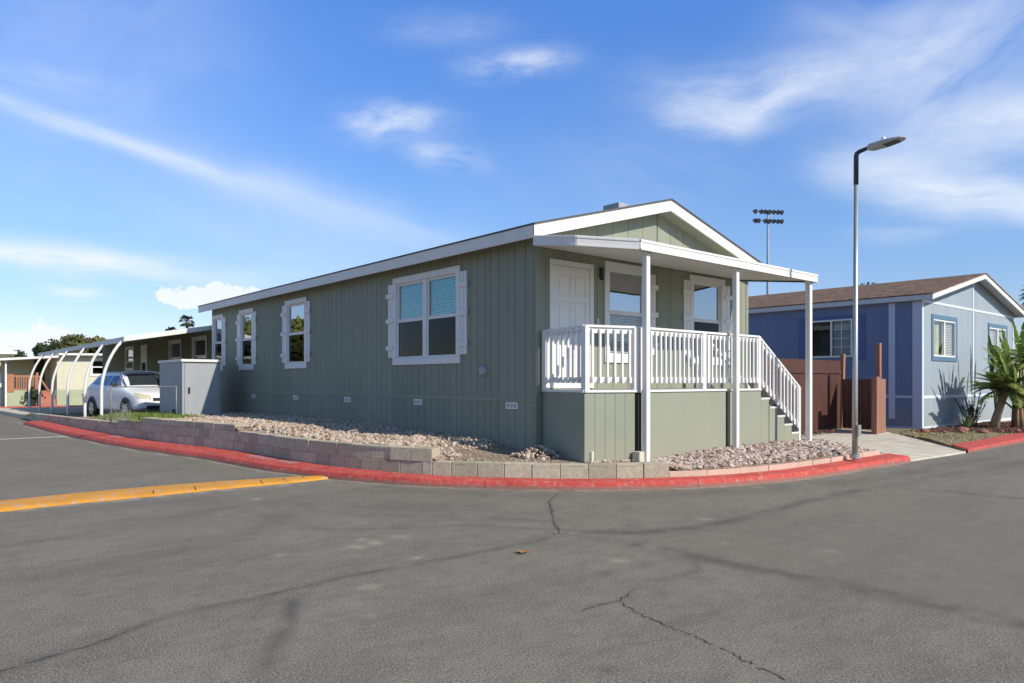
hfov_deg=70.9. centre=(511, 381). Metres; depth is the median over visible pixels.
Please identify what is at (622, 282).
window
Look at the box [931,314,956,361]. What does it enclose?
window
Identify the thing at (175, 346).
window
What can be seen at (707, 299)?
window
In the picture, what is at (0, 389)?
yard gate
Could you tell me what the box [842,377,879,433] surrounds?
wooden gate
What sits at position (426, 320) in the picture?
window
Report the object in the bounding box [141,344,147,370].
door
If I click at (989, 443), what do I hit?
kerb
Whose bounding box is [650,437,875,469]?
pink gravel
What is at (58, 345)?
broadleaf tree
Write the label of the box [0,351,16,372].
cream house
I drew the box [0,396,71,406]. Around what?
lot ground
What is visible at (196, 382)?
storage locker
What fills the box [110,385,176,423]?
chain link fence
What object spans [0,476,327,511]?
road marking
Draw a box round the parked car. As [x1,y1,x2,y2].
[86,370,159,415]
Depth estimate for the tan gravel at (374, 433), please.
13.45 m
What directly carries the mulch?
on the yard ground at (944, 441)
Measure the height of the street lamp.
5.465 m
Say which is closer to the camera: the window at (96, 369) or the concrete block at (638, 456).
the concrete block at (638, 456)
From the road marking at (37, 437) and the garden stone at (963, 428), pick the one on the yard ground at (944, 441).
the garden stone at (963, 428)
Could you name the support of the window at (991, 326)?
in the blue house at (931, 335)
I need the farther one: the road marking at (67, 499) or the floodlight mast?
the floodlight mast
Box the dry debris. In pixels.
[801,429,837,434]
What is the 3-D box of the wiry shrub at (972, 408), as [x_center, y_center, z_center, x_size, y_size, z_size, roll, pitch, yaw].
[13.746,0.836,21.596,0.870,1.038,0.816,0,0,33]
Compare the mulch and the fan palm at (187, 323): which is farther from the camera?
the fan palm at (187, 323)
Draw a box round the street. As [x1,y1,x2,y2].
[0,383,1023,682]
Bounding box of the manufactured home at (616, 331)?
[198,198,817,462]
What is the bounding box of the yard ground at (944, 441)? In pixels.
[835,420,1015,450]
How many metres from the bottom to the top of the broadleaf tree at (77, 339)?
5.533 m
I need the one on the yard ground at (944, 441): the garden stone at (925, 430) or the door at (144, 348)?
the garden stone at (925, 430)
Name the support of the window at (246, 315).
in the manufactured home at (616, 331)
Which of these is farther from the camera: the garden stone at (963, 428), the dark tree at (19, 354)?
the dark tree at (19, 354)
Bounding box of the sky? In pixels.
[0,0,1023,381]
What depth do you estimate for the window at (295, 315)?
18.48 m
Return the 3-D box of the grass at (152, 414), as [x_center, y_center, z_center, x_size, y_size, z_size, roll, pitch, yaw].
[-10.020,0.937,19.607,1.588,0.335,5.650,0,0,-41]
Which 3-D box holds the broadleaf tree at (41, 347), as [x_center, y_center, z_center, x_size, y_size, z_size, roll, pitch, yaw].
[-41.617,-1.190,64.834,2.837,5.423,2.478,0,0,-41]
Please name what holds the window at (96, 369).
in the yellow house at (15, 373)
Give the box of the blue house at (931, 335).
[748,273,1023,428]
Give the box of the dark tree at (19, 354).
[10,349,27,357]
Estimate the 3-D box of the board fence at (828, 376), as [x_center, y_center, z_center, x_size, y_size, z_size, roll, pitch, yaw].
[6.951,0.310,18.330,6.600,2.186,0.100,0,0,-41]
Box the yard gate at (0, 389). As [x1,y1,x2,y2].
[0,373,0,405]
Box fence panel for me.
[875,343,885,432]
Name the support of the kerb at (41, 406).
on the street
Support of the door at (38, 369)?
in the yellow house at (15, 373)
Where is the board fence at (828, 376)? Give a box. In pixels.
[748,354,845,430]
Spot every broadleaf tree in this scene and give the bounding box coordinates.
[32,339,57,393]
[51,334,73,350]
[63,334,108,352]
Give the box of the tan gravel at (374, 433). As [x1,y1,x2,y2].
[168,411,502,460]
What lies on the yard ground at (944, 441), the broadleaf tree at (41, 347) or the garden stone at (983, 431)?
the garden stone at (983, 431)
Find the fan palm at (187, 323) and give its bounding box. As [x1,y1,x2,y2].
[179,314,195,328]
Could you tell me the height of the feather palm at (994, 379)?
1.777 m
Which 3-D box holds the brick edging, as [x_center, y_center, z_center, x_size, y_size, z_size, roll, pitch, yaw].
[4.653,1.336,11.791,5.652,0.098,0.451,0,0,-35]
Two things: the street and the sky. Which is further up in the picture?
the sky
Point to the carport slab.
(23, 413)
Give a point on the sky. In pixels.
(161, 160)
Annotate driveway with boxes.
[801,428,965,460]
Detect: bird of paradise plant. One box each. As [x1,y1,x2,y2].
[961,322,1023,427]
[1012,319,1023,412]
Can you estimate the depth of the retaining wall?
11.51 m
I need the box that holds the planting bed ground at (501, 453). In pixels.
[28,411,882,470]
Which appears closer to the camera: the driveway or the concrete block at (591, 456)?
the concrete block at (591, 456)
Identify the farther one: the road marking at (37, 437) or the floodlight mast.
the floodlight mast
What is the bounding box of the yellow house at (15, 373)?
[0,353,101,406]
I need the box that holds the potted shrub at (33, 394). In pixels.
[24,386,41,405]
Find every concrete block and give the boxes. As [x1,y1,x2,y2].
[589,451,593,461]
[632,451,644,461]
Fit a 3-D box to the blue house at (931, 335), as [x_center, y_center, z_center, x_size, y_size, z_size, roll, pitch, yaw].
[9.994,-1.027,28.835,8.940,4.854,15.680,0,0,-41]
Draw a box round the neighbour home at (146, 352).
[28,325,211,416]
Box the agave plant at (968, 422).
[953,413,976,427]
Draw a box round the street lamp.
[849,136,905,459]
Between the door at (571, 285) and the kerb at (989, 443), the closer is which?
the door at (571, 285)
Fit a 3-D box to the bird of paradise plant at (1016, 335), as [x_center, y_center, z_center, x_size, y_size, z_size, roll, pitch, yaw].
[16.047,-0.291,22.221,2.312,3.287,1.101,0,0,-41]
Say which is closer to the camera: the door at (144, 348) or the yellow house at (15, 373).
the door at (144, 348)
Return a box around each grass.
[92,409,205,422]
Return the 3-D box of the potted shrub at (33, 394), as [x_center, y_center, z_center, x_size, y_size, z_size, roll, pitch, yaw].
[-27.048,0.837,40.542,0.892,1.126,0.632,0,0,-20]
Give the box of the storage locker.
[158,359,221,415]
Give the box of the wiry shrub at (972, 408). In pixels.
[954,393,986,425]
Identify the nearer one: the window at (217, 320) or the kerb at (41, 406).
the window at (217, 320)
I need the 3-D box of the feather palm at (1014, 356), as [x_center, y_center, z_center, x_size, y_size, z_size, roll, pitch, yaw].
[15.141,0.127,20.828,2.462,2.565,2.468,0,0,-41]
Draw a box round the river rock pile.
[511,445,561,459]
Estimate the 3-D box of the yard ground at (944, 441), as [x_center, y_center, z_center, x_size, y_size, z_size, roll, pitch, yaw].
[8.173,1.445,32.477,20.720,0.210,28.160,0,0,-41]
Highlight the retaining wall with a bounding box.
[30,413,668,478]
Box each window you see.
[90,359,101,375]
[125,346,133,370]
[169,339,181,359]
[192,335,206,358]
[212,314,223,370]
[239,308,253,369]
[285,297,306,368]
[392,265,460,364]
[604,261,641,362]
[689,274,724,364]
[812,319,851,357]
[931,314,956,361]
[988,323,1007,362]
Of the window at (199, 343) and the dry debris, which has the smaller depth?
the dry debris
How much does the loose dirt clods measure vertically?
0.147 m
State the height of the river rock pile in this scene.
0.218 m
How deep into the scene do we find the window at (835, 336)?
22.35 m
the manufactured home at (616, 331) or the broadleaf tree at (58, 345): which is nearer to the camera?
the manufactured home at (616, 331)
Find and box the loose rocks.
[585,459,634,462]
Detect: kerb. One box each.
[0,405,82,407]
[23,420,910,489]
[952,432,1023,452]
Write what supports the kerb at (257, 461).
on the street
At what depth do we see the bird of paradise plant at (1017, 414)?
20.63 m
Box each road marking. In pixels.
[0,436,67,439]
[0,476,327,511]
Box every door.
[34,360,43,389]
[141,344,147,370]
[554,265,588,387]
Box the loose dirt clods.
[900,428,1012,443]
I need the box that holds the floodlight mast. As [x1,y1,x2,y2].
[752,209,783,294]
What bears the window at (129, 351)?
in the neighbour home at (146, 352)
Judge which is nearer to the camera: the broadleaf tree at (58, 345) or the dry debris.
the dry debris
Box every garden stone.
[920,428,929,432]
[955,426,968,430]
[977,430,988,432]
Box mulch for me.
[906,421,1023,432]
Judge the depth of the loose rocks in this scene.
10.44 m
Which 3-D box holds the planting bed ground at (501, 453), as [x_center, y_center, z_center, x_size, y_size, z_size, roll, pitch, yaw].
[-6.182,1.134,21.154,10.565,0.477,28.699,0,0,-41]
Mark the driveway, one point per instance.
(914, 449)
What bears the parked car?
on the carport slab
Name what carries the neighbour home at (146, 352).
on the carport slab
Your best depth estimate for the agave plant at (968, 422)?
20.24 m
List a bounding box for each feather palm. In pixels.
[968,370,1023,427]
[982,345,1023,382]
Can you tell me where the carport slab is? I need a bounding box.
[0,406,118,419]
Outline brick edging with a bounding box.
[669,450,879,476]

